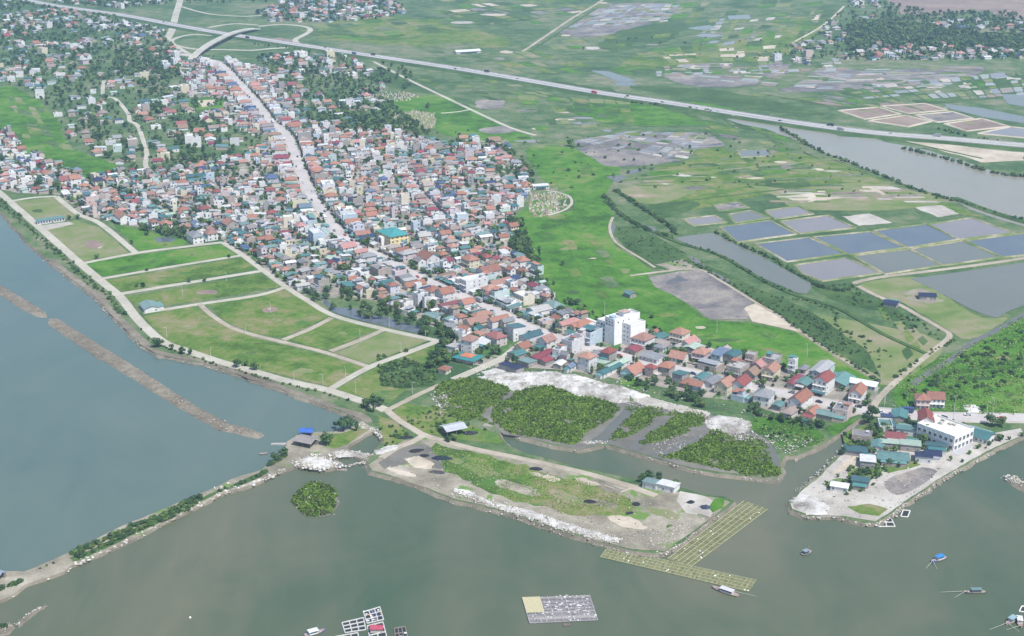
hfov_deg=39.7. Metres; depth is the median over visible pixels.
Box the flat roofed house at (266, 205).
[260,202,269,210]
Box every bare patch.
[44,140,56,143]
[85,240,104,248]
[147,285,166,288]
[179,325,196,328]
[196,290,217,293]
[245,351,256,353]
[262,307,277,311]
[292,368,313,373]
[296,313,306,316]
[352,344,364,350]
[450,21,473,23]
[479,14,505,15]
[515,140,538,142]
[531,145,544,147]
[547,214,565,219]
[556,168,566,170]
[560,247,576,250]
[564,40,586,42]
[566,290,579,293]
[571,122,596,124]
[572,117,592,118]
[581,47,599,49]
[600,35,616,38]
[603,143,622,146]
[620,269,629,273]
[627,132,639,135]
[656,312,678,316]
[684,186,705,189]
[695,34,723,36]
[709,338,738,341]
[728,54,744,56]
[757,348,775,350]
[937,384,952,390]
[956,360,969,363]
[971,374,992,379]
[989,356,1013,360]
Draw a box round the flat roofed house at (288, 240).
[281,237,292,245]
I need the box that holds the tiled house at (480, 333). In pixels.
[468,330,485,336]
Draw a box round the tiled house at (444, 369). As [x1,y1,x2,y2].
[437,365,452,374]
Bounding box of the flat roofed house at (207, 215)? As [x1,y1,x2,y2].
[203,212,211,218]
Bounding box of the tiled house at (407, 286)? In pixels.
[402,279,426,290]
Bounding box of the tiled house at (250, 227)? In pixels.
[244,223,256,231]
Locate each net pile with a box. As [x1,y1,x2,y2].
[397,436,413,438]
[409,449,423,452]
[428,470,444,473]
[431,455,451,460]
[463,431,476,434]
[529,467,542,470]
[584,499,595,502]
[700,504,710,509]
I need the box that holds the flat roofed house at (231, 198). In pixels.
[225,192,235,204]
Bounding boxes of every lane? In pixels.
[101,80,150,169]
[450,340,522,379]
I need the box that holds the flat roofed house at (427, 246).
[423,242,435,250]
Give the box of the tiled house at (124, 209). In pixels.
[115,207,130,214]
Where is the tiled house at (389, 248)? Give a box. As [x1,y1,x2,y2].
[385,244,401,255]
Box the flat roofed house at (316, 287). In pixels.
[309,285,319,294]
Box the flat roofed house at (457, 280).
[454,273,468,287]
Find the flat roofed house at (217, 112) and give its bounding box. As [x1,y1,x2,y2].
[213,108,221,118]
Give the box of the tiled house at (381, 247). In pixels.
[379,243,395,252]
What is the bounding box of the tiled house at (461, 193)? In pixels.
[455,191,469,199]
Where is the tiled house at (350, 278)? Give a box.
[347,275,357,281]
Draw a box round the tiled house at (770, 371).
[761,361,781,380]
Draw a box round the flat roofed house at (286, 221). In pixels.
[279,214,294,227]
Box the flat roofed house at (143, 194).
[141,192,150,202]
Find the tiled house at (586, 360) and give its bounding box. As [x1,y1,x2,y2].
[577,351,597,371]
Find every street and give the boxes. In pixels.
[180,54,1023,420]
[409,172,481,242]
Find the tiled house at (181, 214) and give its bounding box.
[177,210,185,218]
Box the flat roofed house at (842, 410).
[832,400,852,422]
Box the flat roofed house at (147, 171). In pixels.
[144,168,150,177]
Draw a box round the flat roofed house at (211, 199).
[210,196,217,204]
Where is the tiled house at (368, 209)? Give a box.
[362,207,376,211]
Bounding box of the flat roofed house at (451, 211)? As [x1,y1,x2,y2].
[445,209,460,216]
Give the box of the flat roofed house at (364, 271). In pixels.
[357,267,370,280]
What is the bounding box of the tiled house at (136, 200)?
[128,198,139,204]
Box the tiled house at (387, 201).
[379,197,393,206]
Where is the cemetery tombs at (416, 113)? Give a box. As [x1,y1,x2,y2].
[394,109,434,128]
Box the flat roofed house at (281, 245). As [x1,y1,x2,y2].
[277,240,286,254]
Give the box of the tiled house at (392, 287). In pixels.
[386,281,399,293]
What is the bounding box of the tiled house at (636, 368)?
[620,361,644,378]
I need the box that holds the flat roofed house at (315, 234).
[308,227,324,244]
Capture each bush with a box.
[12,580,19,585]
[69,549,78,554]
[77,551,84,557]
[83,542,92,549]
[127,522,135,527]
[173,505,179,511]
[194,493,202,499]
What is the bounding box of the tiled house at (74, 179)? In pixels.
[68,174,80,187]
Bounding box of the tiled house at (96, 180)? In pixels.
[91,176,104,185]
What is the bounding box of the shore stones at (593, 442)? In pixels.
[518,434,778,480]
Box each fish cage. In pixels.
[338,632,358,635]
[341,617,365,632]
[363,606,383,623]
[367,621,386,635]
[394,626,407,635]
[878,518,894,526]
[900,510,909,517]
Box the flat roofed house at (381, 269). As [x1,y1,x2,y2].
[370,263,391,275]
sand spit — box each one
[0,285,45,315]
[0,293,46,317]
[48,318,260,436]
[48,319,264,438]
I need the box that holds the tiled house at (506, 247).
[500,246,510,251]
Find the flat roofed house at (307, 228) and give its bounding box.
[304,225,313,232]
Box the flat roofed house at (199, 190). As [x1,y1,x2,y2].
[196,184,201,195]
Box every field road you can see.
[165,0,182,39]
[180,6,261,16]
[372,61,535,135]
[521,0,602,51]
[529,7,598,51]
[795,6,844,41]
[897,140,982,158]
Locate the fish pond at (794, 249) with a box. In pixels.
[758,238,840,260]
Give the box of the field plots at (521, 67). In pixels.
[426,39,632,73]
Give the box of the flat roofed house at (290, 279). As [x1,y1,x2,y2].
[287,275,298,285]
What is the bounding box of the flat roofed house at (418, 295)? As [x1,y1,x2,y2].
[413,289,429,306]
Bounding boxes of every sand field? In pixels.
[744,303,798,331]
[785,193,837,202]
[842,213,891,225]
[860,186,889,194]
[907,141,1023,161]
[916,205,958,216]
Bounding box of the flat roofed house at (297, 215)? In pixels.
[292,210,302,221]
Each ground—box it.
[0,0,1023,557]
[4,140,451,326]
[181,60,309,134]
[293,125,571,334]
[392,111,436,129]
[434,299,880,419]
[528,191,568,217]
[605,513,711,548]
[676,491,712,516]
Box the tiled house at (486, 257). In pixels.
[481,253,491,260]
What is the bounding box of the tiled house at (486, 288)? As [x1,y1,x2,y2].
[480,284,494,296]
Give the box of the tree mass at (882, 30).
[0,0,1023,494]
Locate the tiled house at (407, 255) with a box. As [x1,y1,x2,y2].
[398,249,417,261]
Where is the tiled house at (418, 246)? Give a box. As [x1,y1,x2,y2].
[410,242,422,250]
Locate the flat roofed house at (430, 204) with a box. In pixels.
[422,202,435,212]
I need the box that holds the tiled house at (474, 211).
[471,209,478,215]
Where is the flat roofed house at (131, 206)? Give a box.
[127,203,136,211]
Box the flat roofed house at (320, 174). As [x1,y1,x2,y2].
[313,170,328,182]
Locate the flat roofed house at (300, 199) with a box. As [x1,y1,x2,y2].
[291,195,311,207]
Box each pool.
[591,70,635,82]
[607,175,627,181]
[611,223,615,233]
[615,82,634,85]
[629,169,642,173]
[687,255,706,266]
[689,25,716,29]
[711,271,732,284]
[728,15,750,18]
[945,104,1023,122]
[1002,94,1023,105]
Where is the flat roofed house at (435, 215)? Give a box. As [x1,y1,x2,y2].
[431,212,445,219]
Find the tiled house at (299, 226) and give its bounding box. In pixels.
[295,221,306,233]
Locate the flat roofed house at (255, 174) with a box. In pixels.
[252,171,258,176]
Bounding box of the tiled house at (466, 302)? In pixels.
[457,296,478,306]
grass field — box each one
[0,85,115,178]
[187,96,224,109]
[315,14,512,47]
[378,94,502,128]
[378,415,408,445]
[393,403,503,443]
[431,443,635,516]
[433,108,535,142]
[513,166,881,385]
[525,145,614,188]
[568,101,743,125]
[618,12,836,70]
[892,319,1023,411]
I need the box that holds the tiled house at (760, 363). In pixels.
[750,357,766,369]
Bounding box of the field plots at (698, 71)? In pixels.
[655,58,845,75]
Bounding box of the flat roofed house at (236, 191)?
[232,188,239,195]
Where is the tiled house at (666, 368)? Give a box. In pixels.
[657,361,675,376]
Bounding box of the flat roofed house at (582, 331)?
[575,327,587,343]
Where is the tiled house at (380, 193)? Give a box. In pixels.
[376,190,384,195]
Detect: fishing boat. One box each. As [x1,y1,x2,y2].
[304,624,324,635]
[712,585,753,596]
[800,548,811,555]
[927,553,946,566]
[951,586,986,597]
[989,614,1018,631]
[1007,615,1022,629]
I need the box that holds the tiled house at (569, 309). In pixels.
[565,306,574,311]
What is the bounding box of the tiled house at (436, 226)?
[430,224,439,229]
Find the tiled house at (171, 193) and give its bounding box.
[162,191,176,195]
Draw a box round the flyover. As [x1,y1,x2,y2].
[188,28,259,59]
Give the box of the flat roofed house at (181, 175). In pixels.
[179,173,185,179]
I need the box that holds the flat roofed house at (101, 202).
[96,199,106,206]
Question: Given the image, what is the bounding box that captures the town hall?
[376,227,408,245]
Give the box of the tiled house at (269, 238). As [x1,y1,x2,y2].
[265,235,276,242]
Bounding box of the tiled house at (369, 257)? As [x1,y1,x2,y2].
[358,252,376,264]
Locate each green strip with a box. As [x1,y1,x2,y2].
[70,469,268,561]
[319,429,368,447]
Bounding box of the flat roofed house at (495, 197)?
[490,191,500,205]
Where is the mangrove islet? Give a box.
[302,494,339,515]
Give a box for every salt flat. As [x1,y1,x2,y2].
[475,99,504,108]
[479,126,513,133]
[560,3,682,36]
[574,132,684,166]
[663,132,723,148]
[664,74,760,86]
[676,63,733,68]
[758,63,788,75]
[778,81,861,91]
[810,69,906,85]
[823,95,855,103]
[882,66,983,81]
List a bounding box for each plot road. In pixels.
[10,196,55,201]
[54,196,137,252]
[81,241,222,263]
[101,255,240,278]
[119,270,262,294]
[143,286,286,313]
[197,303,367,366]
[220,242,438,340]
[281,317,333,340]
[328,328,386,351]
[329,340,439,388]
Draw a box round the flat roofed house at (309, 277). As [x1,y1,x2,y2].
[306,275,314,279]
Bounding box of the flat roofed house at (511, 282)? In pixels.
[505,278,517,287]
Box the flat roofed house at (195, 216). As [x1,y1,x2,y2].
[192,214,200,220]
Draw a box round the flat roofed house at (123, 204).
[116,202,127,207]
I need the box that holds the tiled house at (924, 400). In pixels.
[913,393,930,408]
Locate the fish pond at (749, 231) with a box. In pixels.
[722,221,793,240]
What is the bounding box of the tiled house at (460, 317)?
[454,313,467,321]
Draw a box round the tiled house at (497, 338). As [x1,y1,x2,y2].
[484,330,507,346]
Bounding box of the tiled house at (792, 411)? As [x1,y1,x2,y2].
[780,405,798,417]
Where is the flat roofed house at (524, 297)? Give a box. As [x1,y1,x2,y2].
[513,290,534,305]
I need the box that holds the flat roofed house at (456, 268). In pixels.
[446,265,461,273]
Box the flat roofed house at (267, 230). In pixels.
[263,226,270,234]
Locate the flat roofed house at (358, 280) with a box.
[352,277,363,284]
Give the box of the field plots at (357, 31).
[300,23,374,39]
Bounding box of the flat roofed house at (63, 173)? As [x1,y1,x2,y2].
[59,171,70,175]
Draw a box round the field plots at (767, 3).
[632,0,834,45]
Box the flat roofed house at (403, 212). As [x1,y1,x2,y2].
[400,208,408,217]
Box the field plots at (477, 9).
[415,0,624,20]
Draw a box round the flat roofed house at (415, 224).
[411,220,419,233]
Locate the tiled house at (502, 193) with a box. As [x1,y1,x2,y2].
[497,191,506,197]
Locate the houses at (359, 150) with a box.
[0,0,1023,204]
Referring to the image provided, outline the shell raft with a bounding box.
[522,594,597,626]
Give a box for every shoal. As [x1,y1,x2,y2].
[0,622,14,635]
[17,606,47,627]
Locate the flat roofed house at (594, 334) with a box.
[581,322,603,345]
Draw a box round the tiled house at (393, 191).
[390,189,396,194]
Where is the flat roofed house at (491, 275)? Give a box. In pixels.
[482,270,499,281]
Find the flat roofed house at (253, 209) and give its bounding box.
[250,206,258,211]
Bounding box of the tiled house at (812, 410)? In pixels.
[804,404,820,418]
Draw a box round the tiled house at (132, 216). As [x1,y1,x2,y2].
[129,213,139,218]
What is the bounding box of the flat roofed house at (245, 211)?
[242,208,248,217]
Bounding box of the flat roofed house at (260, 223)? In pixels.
[257,219,274,226]
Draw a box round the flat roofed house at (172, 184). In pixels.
[169,181,176,187]
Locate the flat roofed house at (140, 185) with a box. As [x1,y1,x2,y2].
[133,181,142,188]
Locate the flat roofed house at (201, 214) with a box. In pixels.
[196,212,203,216]
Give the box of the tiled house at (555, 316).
[551,313,564,319]
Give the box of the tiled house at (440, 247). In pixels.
[435,245,445,251]
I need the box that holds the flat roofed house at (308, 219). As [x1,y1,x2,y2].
[300,213,317,225]
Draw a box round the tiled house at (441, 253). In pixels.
[435,250,448,258]
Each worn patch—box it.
[387,467,415,476]
[448,455,464,463]
[461,462,500,476]
[495,479,539,495]
[529,472,560,481]
[549,489,586,504]
[574,477,599,485]
[591,499,618,508]
[608,515,646,529]
[647,507,677,518]
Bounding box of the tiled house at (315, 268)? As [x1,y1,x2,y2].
[310,266,322,271]
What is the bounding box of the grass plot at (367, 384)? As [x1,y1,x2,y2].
[338,345,439,402]
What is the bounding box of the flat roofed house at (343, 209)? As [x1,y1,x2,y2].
[335,206,351,218]
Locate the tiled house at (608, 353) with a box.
[599,347,617,360]
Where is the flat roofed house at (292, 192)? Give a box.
[284,189,296,197]
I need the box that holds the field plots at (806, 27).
[792,9,838,36]
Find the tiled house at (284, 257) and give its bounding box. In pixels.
[278,254,290,262]
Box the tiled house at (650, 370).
[643,363,661,377]
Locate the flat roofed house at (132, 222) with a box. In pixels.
[127,219,136,225]
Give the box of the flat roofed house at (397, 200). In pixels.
[394,197,400,204]
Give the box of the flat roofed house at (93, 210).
[90,203,97,217]
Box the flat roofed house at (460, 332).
[455,328,465,339]
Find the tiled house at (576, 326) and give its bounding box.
[568,318,593,330]
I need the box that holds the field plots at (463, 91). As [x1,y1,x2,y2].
[417,75,537,93]
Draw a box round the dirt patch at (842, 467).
[832,449,892,474]
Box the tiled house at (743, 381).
[731,373,752,391]
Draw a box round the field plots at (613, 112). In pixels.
[518,95,633,129]
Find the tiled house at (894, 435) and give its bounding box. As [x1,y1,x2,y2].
[884,431,906,439]
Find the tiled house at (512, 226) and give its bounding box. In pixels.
[507,222,518,231]
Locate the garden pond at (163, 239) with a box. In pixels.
[155,237,175,241]
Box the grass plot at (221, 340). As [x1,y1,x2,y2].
[144,306,361,385]
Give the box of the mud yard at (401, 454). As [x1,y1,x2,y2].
[378,444,442,468]
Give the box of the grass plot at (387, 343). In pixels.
[338,332,427,363]
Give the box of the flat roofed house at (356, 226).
[349,221,364,232]
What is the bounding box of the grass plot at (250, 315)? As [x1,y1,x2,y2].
[208,290,328,336]
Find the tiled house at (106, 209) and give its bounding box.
[101,207,114,212]
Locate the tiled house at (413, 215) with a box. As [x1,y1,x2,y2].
[408,213,418,219]
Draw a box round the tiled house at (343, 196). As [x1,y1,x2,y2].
[340,193,347,201]
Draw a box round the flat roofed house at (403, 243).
[400,240,407,246]
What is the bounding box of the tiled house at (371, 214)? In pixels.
[364,211,379,218]
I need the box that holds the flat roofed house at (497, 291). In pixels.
[489,285,509,304]
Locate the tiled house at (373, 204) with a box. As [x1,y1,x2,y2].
[364,202,378,207]
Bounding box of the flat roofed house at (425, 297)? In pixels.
[422,293,429,308]
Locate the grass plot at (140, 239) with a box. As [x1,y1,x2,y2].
[114,224,187,250]
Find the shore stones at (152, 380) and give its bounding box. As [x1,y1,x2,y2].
[1,288,260,436]
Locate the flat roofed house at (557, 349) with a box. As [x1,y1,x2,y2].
[551,344,567,360]
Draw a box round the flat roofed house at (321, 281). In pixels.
[312,274,332,292]
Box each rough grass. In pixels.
[748,415,824,450]
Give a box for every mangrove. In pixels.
[291,480,337,516]
[431,405,495,425]
[434,377,510,408]
[452,403,485,420]
[490,384,620,443]
[609,407,663,440]
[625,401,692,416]
[638,411,705,444]
[658,428,781,476]
[711,433,770,459]
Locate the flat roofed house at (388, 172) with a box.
[384,167,392,176]
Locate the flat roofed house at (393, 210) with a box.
[390,203,396,217]
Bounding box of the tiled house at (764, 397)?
[752,388,774,406]
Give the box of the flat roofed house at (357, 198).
[351,194,362,203]
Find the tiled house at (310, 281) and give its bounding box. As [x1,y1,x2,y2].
[306,278,313,285]
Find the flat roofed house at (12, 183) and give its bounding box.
[9,178,20,187]
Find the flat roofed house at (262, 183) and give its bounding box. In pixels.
[259,180,266,187]
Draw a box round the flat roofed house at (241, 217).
[237,213,247,221]
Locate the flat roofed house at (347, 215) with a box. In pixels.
[341,212,356,225]
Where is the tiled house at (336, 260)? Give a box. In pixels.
[331,257,343,263]
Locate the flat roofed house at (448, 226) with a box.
[445,223,457,229]
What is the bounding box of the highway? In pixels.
[22,0,1023,146]
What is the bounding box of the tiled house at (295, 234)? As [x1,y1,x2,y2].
[293,231,300,238]
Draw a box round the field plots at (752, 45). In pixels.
[637,40,775,61]
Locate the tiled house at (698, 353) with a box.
[690,347,711,360]
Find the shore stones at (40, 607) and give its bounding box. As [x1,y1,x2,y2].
[0,604,46,631]
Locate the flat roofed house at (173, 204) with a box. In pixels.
[170,200,178,211]
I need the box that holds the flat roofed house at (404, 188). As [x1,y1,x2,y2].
[400,181,414,191]
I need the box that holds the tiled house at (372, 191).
[365,188,376,194]
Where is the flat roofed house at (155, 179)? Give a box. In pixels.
[152,175,159,183]
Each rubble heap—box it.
[297,456,332,468]
[335,449,367,457]
[374,445,397,453]
[452,488,622,541]
[479,371,649,402]
[482,367,505,374]
[635,396,709,417]
[704,415,751,433]
[789,494,829,514]
[964,404,980,412]
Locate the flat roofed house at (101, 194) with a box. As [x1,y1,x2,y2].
[96,190,105,198]
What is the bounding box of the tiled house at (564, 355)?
[558,350,574,363]
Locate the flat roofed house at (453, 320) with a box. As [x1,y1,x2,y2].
[449,317,457,323]
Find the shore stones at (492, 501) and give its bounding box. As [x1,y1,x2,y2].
[362,466,721,557]
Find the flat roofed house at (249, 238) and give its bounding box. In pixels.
[241,234,255,244]
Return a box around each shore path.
[378,434,425,458]
[383,410,658,497]
[385,384,440,410]
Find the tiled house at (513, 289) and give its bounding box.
[508,286,517,293]
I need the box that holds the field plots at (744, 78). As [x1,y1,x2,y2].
[661,62,790,85]
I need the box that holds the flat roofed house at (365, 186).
[361,183,368,190]
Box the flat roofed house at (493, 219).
[487,217,496,223]
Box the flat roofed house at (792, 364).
[787,354,798,373]
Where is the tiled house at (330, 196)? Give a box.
[323,192,340,202]
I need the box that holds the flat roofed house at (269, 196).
[267,192,271,199]
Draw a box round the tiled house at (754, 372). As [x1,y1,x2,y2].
[742,365,761,379]
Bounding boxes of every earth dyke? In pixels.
[603,201,927,353]
[608,217,654,267]
[629,268,870,377]
[683,215,727,226]
[711,201,749,211]
[719,220,797,242]
[727,210,770,223]
[735,148,771,157]
[754,236,845,261]
[764,205,813,219]
[778,215,855,234]
[792,257,881,281]
[812,231,905,254]
[838,107,900,119]
[851,248,942,274]
[867,115,931,126]
[872,223,958,247]
[881,103,947,113]
[910,240,1000,265]
[914,111,974,122]
[929,217,1014,239]
[943,118,1007,131]
[953,197,1023,223]
[965,233,1023,257]
[977,126,1023,137]
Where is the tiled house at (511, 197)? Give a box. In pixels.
[506,194,514,200]
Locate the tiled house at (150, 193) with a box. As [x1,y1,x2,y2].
[144,190,154,196]
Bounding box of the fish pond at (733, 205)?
[714,202,744,209]
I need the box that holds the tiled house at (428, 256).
[416,249,439,264]
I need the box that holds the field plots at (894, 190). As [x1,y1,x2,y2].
[769,186,936,202]
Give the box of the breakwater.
[0,421,373,603]
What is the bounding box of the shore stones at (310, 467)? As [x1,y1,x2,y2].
[291,424,383,471]
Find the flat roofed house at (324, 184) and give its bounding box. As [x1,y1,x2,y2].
[319,179,337,190]
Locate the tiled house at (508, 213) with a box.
[504,211,513,220]
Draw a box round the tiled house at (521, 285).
[517,280,527,288]
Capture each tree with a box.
[34,178,42,184]
[52,180,60,189]
[102,150,111,157]
[120,155,128,161]
[151,337,164,346]
[164,154,168,163]
[174,116,180,120]
[180,152,187,159]
[201,143,204,153]
[224,131,230,136]
[233,358,241,366]
[250,362,258,369]
[262,257,268,264]
[270,452,279,458]
[278,447,288,454]
[312,288,316,300]
[320,431,333,443]
[323,285,331,292]
[329,302,336,309]
[336,416,350,430]
[345,414,354,427]
[353,418,358,430]
[356,308,363,316]
[361,300,368,307]
[361,398,370,407]
[362,312,371,317]
[365,234,369,247]
[370,392,376,412]
[373,310,383,318]
[375,396,384,405]
[393,301,399,307]
[393,314,400,319]
[402,317,412,323]
[406,310,415,318]
[416,318,425,325]
[425,358,434,367]
[426,300,430,311]
[427,349,437,358]
[434,356,443,361]
[435,344,440,350]
[440,348,448,353]
[443,354,451,362]
[444,435,451,441]
[445,329,453,336]
[450,433,457,440]
[451,349,458,355]
[486,297,493,303]
[507,241,513,247]
[510,353,514,362]
[557,305,565,309]
[566,138,573,143]
[597,363,604,368]
[635,379,642,385]
[637,472,645,479]
[645,469,653,477]
[650,378,658,385]
[655,471,662,479]
[666,387,672,394]
[678,391,685,395]
[694,397,700,406]
[698,388,706,396]
[759,378,766,383]
[840,446,845,454]
[863,424,875,432]
[864,413,873,422]
[866,405,879,416]
[876,433,883,438]
[881,422,890,428]
[889,444,897,450]
[917,433,927,441]
[984,413,998,425]
[996,416,1006,426]
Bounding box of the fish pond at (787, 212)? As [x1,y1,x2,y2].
[768,206,810,217]
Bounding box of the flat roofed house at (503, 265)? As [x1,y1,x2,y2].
[499,262,512,274]
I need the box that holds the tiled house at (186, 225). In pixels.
[178,223,191,229]
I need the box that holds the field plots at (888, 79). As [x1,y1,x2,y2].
[793,67,976,88]
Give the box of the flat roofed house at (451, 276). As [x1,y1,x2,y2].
[439,273,460,283]
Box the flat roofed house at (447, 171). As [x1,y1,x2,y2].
[445,167,449,176]
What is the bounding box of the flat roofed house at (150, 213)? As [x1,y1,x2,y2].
[146,209,157,219]
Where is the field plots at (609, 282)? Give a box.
[543,240,637,299]
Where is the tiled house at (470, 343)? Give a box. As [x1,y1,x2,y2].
[459,334,479,352]
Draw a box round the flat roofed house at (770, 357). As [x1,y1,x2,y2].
[763,351,781,365]
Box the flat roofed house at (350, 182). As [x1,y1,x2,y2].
[347,179,353,185]
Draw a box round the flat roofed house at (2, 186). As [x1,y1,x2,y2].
[0,182,8,189]
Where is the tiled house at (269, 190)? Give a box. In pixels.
[266,187,276,196]
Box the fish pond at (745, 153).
[738,149,769,156]
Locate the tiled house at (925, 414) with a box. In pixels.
[917,407,934,422]
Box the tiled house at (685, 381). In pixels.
[679,377,699,387]
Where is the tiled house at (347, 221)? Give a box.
[343,218,360,228]
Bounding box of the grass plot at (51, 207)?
[14,198,74,220]
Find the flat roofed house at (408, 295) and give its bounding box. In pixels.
[402,293,412,299]
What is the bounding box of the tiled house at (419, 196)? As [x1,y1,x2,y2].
[413,193,426,201]
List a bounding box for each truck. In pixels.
[474,296,482,302]
[901,406,913,412]
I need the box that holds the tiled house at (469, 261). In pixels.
[460,254,482,267]
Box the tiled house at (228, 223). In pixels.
[220,217,238,231]
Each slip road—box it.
[169,34,211,54]
[175,45,288,50]
[206,23,256,27]
[258,24,312,42]
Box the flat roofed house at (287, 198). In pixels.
[286,194,290,206]
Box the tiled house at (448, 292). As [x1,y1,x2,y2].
[435,285,455,300]
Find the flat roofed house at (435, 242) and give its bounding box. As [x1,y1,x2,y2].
[428,239,438,246]
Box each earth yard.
[42,222,72,229]
[368,438,729,550]
[791,428,1021,520]
[901,288,944,303]
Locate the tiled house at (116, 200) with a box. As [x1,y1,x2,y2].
[110,196,121,203]
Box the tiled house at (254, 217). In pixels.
[247,214,257,221]
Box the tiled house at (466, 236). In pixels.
[457,232,472,241]
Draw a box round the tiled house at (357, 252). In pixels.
[352,247,368,256]
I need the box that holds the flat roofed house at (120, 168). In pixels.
[116,165,125,174]
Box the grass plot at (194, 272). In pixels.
[106,258,256,290]
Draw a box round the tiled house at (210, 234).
[202,229,217,241]
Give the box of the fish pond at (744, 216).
[730,211,766,221]
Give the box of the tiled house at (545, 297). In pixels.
[539,293,550,302]
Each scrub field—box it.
[357,68,434,92]
[378,357,439,388]
[443,8,539,22]
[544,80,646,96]
[597,25,679,50]
[614,226,709,268]
[630,85,824,114]
[648,201,699,216]
[663,107,775,132]
[703,264,879,376]
[742,177,811,188]
[794,313,944,384]
[812,285,893,309]
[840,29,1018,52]
[840,90,967,103]
[860,277,1006,339]
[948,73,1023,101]
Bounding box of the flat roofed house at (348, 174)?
[346,168,350,180]
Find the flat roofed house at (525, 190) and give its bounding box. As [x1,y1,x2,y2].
[522,188,529,193]
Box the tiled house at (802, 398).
[787,387,813,411]
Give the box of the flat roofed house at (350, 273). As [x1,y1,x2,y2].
[345,270,356,276]
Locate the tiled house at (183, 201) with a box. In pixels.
[180,199,188,204]
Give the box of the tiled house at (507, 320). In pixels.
[499,316,514,328]
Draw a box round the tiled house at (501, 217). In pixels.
[495,215,504,221]
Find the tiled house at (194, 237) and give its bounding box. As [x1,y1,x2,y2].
[185,230,204,244]
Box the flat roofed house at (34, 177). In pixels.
[32,173,41,179]
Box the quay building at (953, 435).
[916,414,973,450]
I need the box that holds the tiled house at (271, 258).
[262,255,274,261]
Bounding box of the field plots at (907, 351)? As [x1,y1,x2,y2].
[878,307,927,359]
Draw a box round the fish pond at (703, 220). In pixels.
[686,216,723,224]
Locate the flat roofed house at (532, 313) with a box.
[527,311,542,321]
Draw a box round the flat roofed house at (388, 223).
[382,219,393,228]
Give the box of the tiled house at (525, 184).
[520,181,532,188]
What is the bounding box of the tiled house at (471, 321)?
[463,314,488,326]
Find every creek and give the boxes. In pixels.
[591,404,638,442]
[625,420,665,450]
[647,433,705,458]
[756,435,779,467]
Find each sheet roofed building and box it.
[35,215,64,224]
[86,207,99,214]
[101,213,112,219]
[137,206,150,211]
[138,219,148,224]
[139,300,163,312]
[146,204,156,208]
[156,209,168,213]
[158,214,166,220]
[164,212,174,217]
[172,173,204,179]
[186,201,195,206]
[198,223,207,228]
[214,221,221,227]
[229,228,241,231]
[237,230,249,237]
[239,221,249,228]
[240,244,249,251]
[248,202,257,206]
[253,212,265,217]
[264,244,277,250]
[266,200,275,204]
[268,261,281,267]
[271,226,280,232]
[273,213,281,217]
[273,252,281,258]
[283,209,293,214]
[283,260,296,266]
[284,271,297,276]
[295,282,310,289]
[296,258,307,266]
[297,242,308,247]
[298,267,311,275]
[300,253,310,258]
[309,246,320,252]
[310,270,321,275]
[314,261,327,267]
[324,255,340,261]
[326,200,346,205]
[332,270,341,274]
[332,274,346,281]
[336,281,344,287]
[337,254,351,258]
[341,281,355,289]
[355,233,376,241]
[370,218,379,223]
[370,241,380,247]
[372,276,387,281]
[373,282,385,288]
[374,278,394,283]
[378,290,388,294]
[390,296,401,300]
[396,221,403,225]
[396,274,412,281]
[401,276,417,283]
[423,312,442,320]
[425,228,436,233]
[429,307,441,312]
[430,296,439,303]
[435,270,456,280]
[438,300,458,309]
[441,256,454,263]
[441,298,447,302]
[442,305,450,313]
[442,315,454,323]
[445,278,454,285]
[446,342,460,352]
[453,256,460,262]
[454,49,480,53]
[454,203,461,208]
[458,245,470,250]
[458,250,466,255]
[459,241,472,246]
[461,223,475,230]
[469,268,475,273]
[469,288,480,295]
[472,324,487,331]
[473,252,481,256]
[474,215,485,221]
[475,231,490,238]
[478,234,492,240]
[479,336,491,348]
[484,259,499,264]
[489,328,501,332]
[490,229,497,235]
[496,223,506,228]
[497,208,512,214]
[498,228,508,232]
[498,249,509,254]
[498,361,524,372]
[500,253,511,260]
[506,302,521,311]
[506,323,525,341]
[507,348,527,358]
[509,203,518,209]
[513,252,524,257]
[517,357,537,368]
[519,277,528,283]
[519,330,543,340]
[521,310,531,319]
[526,304,553,314]
[527,282,540,289]
[529,348,551,358]
[531,291,539,297]
[532,183,548,189]
[533,285,550,291]
[536,280,546,284]
[536,355,554,365]
[553,359,566,369]
[556,309,571,318]
[564,328,577,335]
[591,349,600,359]
[595,362,623,379]
[597,359,610,365]
[604,357,629,366]
[623,290,635,297]
[624,344,644,355]
[638,350,663,363]
[642,477,659,490]
[653,332,669,339]
[656,478,680,493]
[672,370,689,384]
[683,342,702,352]
[692,371,710,379]
[700,374,722,388]
[710,346,729,361]
[723,349,742,363]
[771,400,786,411]
[786,373,804,388]
[794,376,812,388]
[800,413,815,424]
[808,359,834,377]
[816,409,834,421]
[830,480,849,492]
[833,371,855,389]
[842,444,868,456]
[849,377,878,391]
[851,475,870,490]
[860,453,875,468]
[870,438,884,451]
[876,450,909,467]
[880,413,894,420]
[880,438,900,449]
[882,299,900,308]
[891,407,908,423]
[896,423,916,436]
[900,437,921,451]
[915,451,932,463]
[918,292,936,299]
[923,449,941,462]
[925,441,947,454]
[968,425,996,444]
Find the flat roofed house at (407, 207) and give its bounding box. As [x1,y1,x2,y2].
[401,205,409,213]
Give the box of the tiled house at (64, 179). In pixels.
[57,175,68,185]
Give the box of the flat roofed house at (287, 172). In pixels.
[278,169,294,179]
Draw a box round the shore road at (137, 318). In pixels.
[0,190,387,411]
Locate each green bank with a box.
[620,378,645,388]
[710,498,724,511]
[750,417,824,451]
[825,417,858,434]
[825,478,846,487]
[842,425,877,445]
[847,466,883,482]
[848,504,887,515]
[887,460,920,472]
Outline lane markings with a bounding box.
[140,17,977,142]

